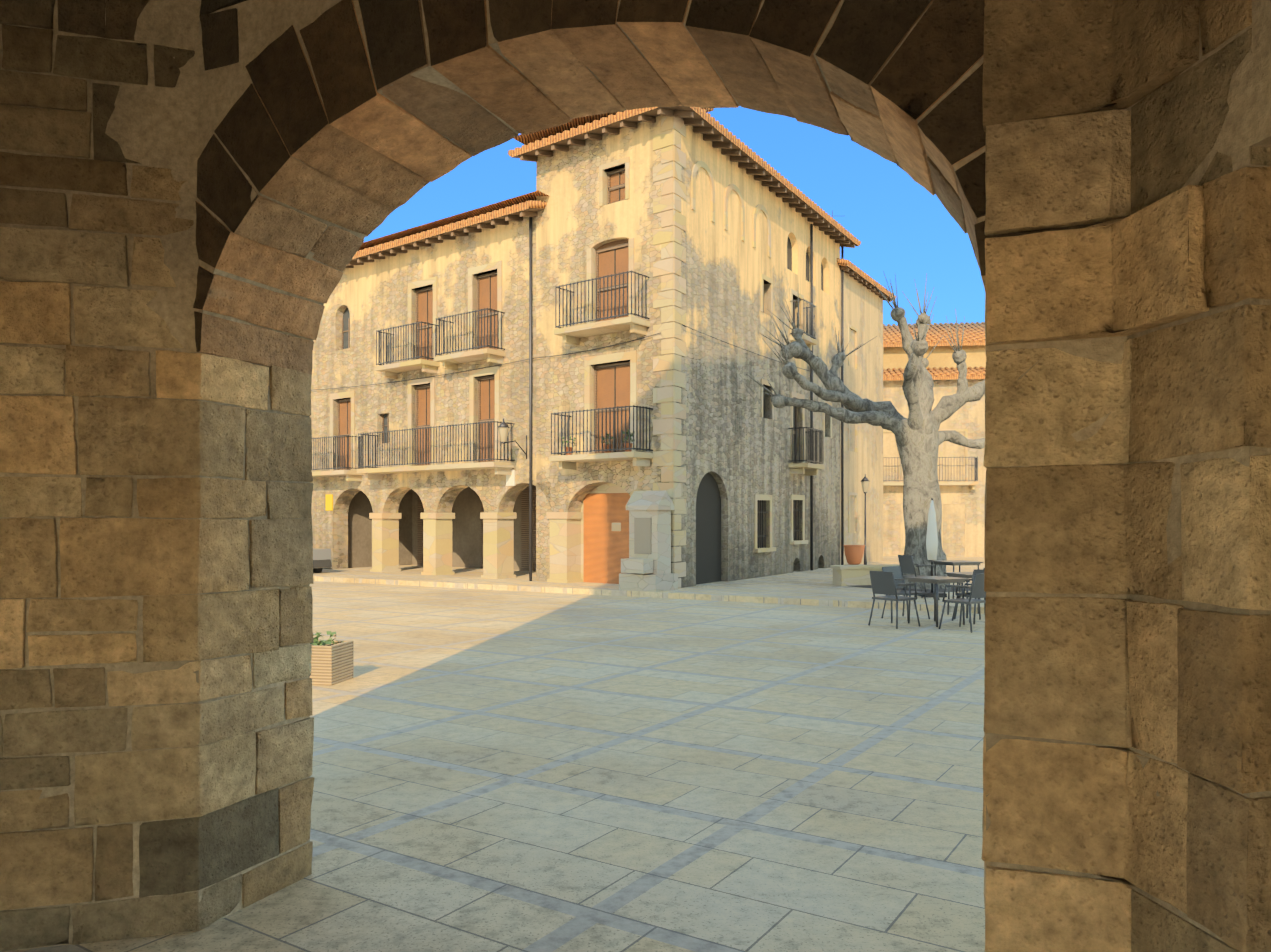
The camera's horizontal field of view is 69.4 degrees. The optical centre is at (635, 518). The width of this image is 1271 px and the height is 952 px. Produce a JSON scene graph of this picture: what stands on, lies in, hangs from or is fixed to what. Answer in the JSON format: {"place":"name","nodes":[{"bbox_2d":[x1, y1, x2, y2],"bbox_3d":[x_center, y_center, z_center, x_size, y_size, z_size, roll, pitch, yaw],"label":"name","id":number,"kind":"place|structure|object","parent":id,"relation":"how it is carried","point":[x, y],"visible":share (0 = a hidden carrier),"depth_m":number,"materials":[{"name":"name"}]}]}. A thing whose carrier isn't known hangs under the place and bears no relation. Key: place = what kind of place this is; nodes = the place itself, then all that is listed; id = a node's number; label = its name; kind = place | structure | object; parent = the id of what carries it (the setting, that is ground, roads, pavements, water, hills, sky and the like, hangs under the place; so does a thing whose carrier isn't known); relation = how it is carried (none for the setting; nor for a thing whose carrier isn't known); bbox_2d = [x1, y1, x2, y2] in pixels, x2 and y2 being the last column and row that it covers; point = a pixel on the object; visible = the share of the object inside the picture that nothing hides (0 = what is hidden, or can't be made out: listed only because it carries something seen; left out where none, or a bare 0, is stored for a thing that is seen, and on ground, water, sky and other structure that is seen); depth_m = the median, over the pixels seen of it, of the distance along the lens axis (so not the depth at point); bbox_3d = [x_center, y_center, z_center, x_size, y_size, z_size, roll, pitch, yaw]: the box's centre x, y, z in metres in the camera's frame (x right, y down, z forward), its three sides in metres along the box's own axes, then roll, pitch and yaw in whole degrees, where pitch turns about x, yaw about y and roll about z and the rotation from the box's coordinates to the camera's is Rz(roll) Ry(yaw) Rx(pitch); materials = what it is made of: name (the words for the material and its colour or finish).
{"place":"outdoors","nodes":[
{"label":"outdoors","id":0,"kind":"place"},
{"bbox_2d":[310,217,550,578],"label":"building facade","id":1,"kind":"structure","parent":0,"point":[457,304],"depth_m":25.65,"materials":[{"name":"beige stone"}]},
{"bbox_2d":[348,484,535,570],"bbox_3d":[-5.445,0.160,27.837,11.300,3.100,2.700,0,0,38],"label":"building porch","id":2,"kind":"object","parent":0,"point":[467,531],"visible":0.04,"depth_m":29.53,"materials":[{"name":"beige stone"}]},
{"bbox_2d":[4,581,984,951],"bbox_3d":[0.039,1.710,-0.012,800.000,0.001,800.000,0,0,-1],"label":"ground","id":3,"kind":"structure","parent":0,"point":[510,771],"depth_m":5.94,"materials":[{"name":"beige stone"}]},
{"bbox_2d":[313,548,331,572],"bbox_3d":[-10.886,0.981,27.183,4.116,1.442,1.698,0,0,38],"label":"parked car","id":4,"kind":"object","parent":3,"relation":"on","point":[322,558],"visible":0.08,"depth_m":26.39,"materials":[{"name":"grey paint"}]},
{"bbox_2d":[310,631,353,685],"bbox_3d":[-3.599,1.450,9.706,1.100,0.520,0.460,0,0,11],"label":"planter","id":5,"kind":"object","parent":3,"relation":"on","point":[332,661],"visible":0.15,"depth_m":9.45,"materials":[{"name":"brown wood"}]},
{"bbox_2d":[311,210,843,580],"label":"drainpipes","id":6,"kind":"object","parent":3,"relation":"on","point":[811,412],"visible":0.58,"depth_m":27.90,"materials":[{"name":"grey metal"}]},
{"bbox_2d":[326,470,514,510],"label":"wall signs","id":7,"kind":"object","parent":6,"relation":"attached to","point":[510,480],"depth_m":28.55,"materials":[{"name":"yellow"}]},
{"bbox_2d":[497,418,526,458],"bbox_3d":[-3.108,-1.990,23.010,0.294,0.960,0.979,0,0,29],"label":"wall lantern","id":8,"kind":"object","parent":6,"relation":"attached to","point":[503,427],"depth_m":22.68,"materials":[{"name":"grey metal"}]},
{"bbox_2d":[562,429,634,454],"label":"potted plants","id":9,"kind":"object","parent":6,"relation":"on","point":[627,444],"visible":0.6,"depth_m":21.04,"materials":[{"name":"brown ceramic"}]},
{"bbox_2d":[352,107,985,379],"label":"roof tiles","id":10,"kind":"object","parent":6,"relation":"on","point":[974,333],"visible":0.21,"depth_m":25.14,"materials":[{"name":"orange tile"}]},
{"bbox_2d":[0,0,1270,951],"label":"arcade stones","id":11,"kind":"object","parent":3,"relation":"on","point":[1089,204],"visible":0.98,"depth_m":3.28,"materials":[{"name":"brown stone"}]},
{"bbox_2d":[850,329,854,532],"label":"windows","id":12,"kind":"structure","parent":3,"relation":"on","point":[852,442],"depth_m":31.71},
{"bbox_2d":[840,270,882,564],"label":"building wall","id":13,"kind":"structure","parent":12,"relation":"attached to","point":[863,320],"depth_m":32.76,"materials":[{"name":"beige paint"}]},
{"bbox_2d":[868,571,919,628],"bbox_3d":[4.093,1.272,14.567,0.610,0.880,0.576,0,0,-35],"label":"cafe chair","id":14,"kind":"object","parent":3,"relation":"on","point":[882,582],"visible":0.98,"depth_m":14.44,"materials":[{"name":"grey plastic"}]},
{"bbox_2d":[881,566,929,620],"bbox_3d":[4.588,1.272,15.644,0.576,0.880,0.610,0,0,-35],"label":"cafe chair","id":15,"kind":"object","parent":3,"relation":"on","point":[897,572],"visible":0.58,"depth_m":15.71,"materials":[{"name":"grey plastic"}]},
{"bbox_2d":[883,345,985,556],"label":"building body","id":16,"kind":"structure","parent":3,"relation":"on","point":[953,514],"depth_m":38.42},
{"bbox_2d":[883,379,985,556],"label":"building facade","id":17,"kind":"structure","parent":16,"relation":"attached to","point":[968,418],"depth_m":38.06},
{"bbox_2d":[904,576,968,626],"bbox_3d":[4.854,1.335,14.833,0.700,0.751,0.700,0,0,-29],"label":"cafe table","id":18,"kind":"object","parent":3,"relation":"on","point":[935,580],"visible":0.98,"depth_m":14.70,"materials":[{"name":"grey metal"}]},
{"bbox_2d":[944,572,978,617],"bbox_3d":[5.893,1.335,16.042,0.700,0.751,0.700,0,0,-12],"label":"cafe table","id":19,"kind":"object","parent":3,"relation":"on","point":[961,574],"visible":0.46,"depth_m":16.02,"materials":[{"name":"grey metal"}]},
{"bbox_2d":[939,573,985,632],"bbox_3d":[5.071,1.272,14.072,0.576,0.880,0.610,0,0,-38],"label":"cafe chair","id":20,"kind":"object","parent":3,"relation":"on","point":[977,588],"visible":0.67,"depth_m":13.87,"materials":[{"name":"grey plastic"}]},
{"bbox_2d":[952,568,985,623],"bbox_3d":[5.647,1.272,15.145,0.610,0.880,0.576,0,0,-18],"label":"cafe chair","id":21,"kind":"object","parent":3,"relation":"on","point":[960,594],"visible":0.31,"depth_m":15.29,"materials":[{"name":"grey plastic"}]},
{"bbox_2d":[954,569,985,622],"bbox_3d":[5.702,1.272,15.275,0.576,0.880,0.610,0,0,-6],"label":"cafe chair","id":22,"kind":"object","parent":3,"relation":"on","point":[978,571],"visible":0.04,"depth_m":15.02,"materials":[{"name":"grey plastic"}]},
{"bbox_2d":[546,512,582,582],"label":"stone pillar","id":23,"kind":"structure","parent":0,"point":[565,547],"depth_m":22.72,"materials":[{"name":"beige stone"}]},
{"bbox_2d":[536,115,672,583],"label":"building facade","id":24,"kind":"structure","parent":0,"point":[604,248],"depth_m":21.93,"materials":[{"name":"beige stone"}]},
{"bbox_2d":[346,106,891,301],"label":"roof eaves","id":25,"kind":"object","parent":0,"point":[706,129],"visible":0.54,"depth_m":23.41,"materials":[{"name":"brown wood"}]},
{"bbox_2d":[0,0,1270,951],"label":"arcade wall","id":26,"kind":"structure","parent":0,"point":[168,126],"depth_m":3.71,"materials":[{"name":"brown stone"}]},
{"bbox_2d":[313,556,984,613],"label":"raised pavement","id":27,"kind":"structure","parent":0,"point":[816,587],"depth_m":21.70,"materials":[{"name":"beige stone"}]},
{"bbox_2d":[619,490,677,591],"bbox_3d":[0.238,0.490,20.348,1.000,2.200,1.025,0,0,38],"label":"stone fountain","id":28,"kind":"object","parent":27,"relation":"on","point":[646,565],"visible":1,"depth_m":20.17,"materials":[{"name":"grey stone"}]},
{"bbox_2d":[830,564,899,585],"bbox_3d":[5.589,1.357,21.940,1.800,0.465,0.520,0,0,-15],"label":"stone bench","id":29,"kind":"object","parent":27,"relation":"on","point":[848,575],"visible":0.64,"depth_m":21.63,"materials":[{"name":"beige stone"}]},
{"bbox_2d":[843,545,864,564],"bbox_3d":[6.106,1.170,25.645,0.620,0.840,0.604,0,0,-1],"label":"terracotta pot","id":30,"kind":"object","parent":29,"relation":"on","point":[854,554],"visible":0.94,"depth_m":25.44,"materials":[{"name":"brown ceramic"}]},
{"bbox_2d":[860,474,869,564],"bbox_3d":[7.385,0.085,29.522,0.340,3.010,0.294,0,0,-1],"label":"lamp post","id":31,"kind":"object","parent":27,"relation":"on","point":[865,481],"visible":0.92,"depth_m":29.49,"materials":[{"name":"grey metal"}]},
{"bbox_2d":[851,585,970,591],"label":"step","id":32,"kind":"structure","parent":27,"relation":"on","point":[919,590],"depth_m":20.38,"materials":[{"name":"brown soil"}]},
{"bbox_2d":[746,271,984,588],"bbox_3d":[5.807,-1.917,21.085,6.521,7.464,4.096,0,0,-27],"label":"plane tree","id":33,"kind":"object","parent":32,"relation":"on","point":[920,438],"visible":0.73,"depth_m":20.71,"materials":[{"name":"grey plant"}]},
{"bbox_2d":[898,554,939,599],"bbox_3d":[5.511,1.153,17.934,0.610,0.880,0.576,0,0,-18],"label":"cafe chair","id":34,"kind":"object","parent":27,"relation":"on","point":[906,564],"visible":0.65,"depth_m":17.84,"materials":[{"name":"grey plastic"}]},
{"bbox_2d":[917,498,946,596],"bbox_3d":[6.019,0.590,18.644,0.450,2.000,0.450,0,0,-1],"label":"closed parasol","id":35,"kind":"object","parent":27,"relation":"on","point":[932,542],"visible":0.92,"depth_m":18.57,"materials":[{"name":"white fabric"}]},
{"bbox_2d":[930,560,983,598],"bbox_3d":[6.276,1.215,17.946,0.700,0.751,0.700,0,0,-18],"label":"cafe table","id":36,"kind":"object","parent":27,"relation":"on","point":[954,563],"visible":0.6,"depth_m":17.75,"materials":[{"name":"grey metal"}]},
{"bbox_2d":[364,106,984,325],"label":"sky","id":37,"kind":"structure","parent":0,"point":[904,231],"materials":[{"name":"blue"}]},
{"bbox_2d":[673,117,839,588],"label":"building facade","id":38,"kind":"structure","parent":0,"point":[735,226],"depth_m":23.97,"materials":[{"name":"beige stone"}]},
{"bbox_2d":[696,236,823,584],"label":"windows","id":39,"kind":"structure","parent":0,"point":[708,533],"depth_m":22.68,"materials":[{"name":"grey glass"}]}
]}

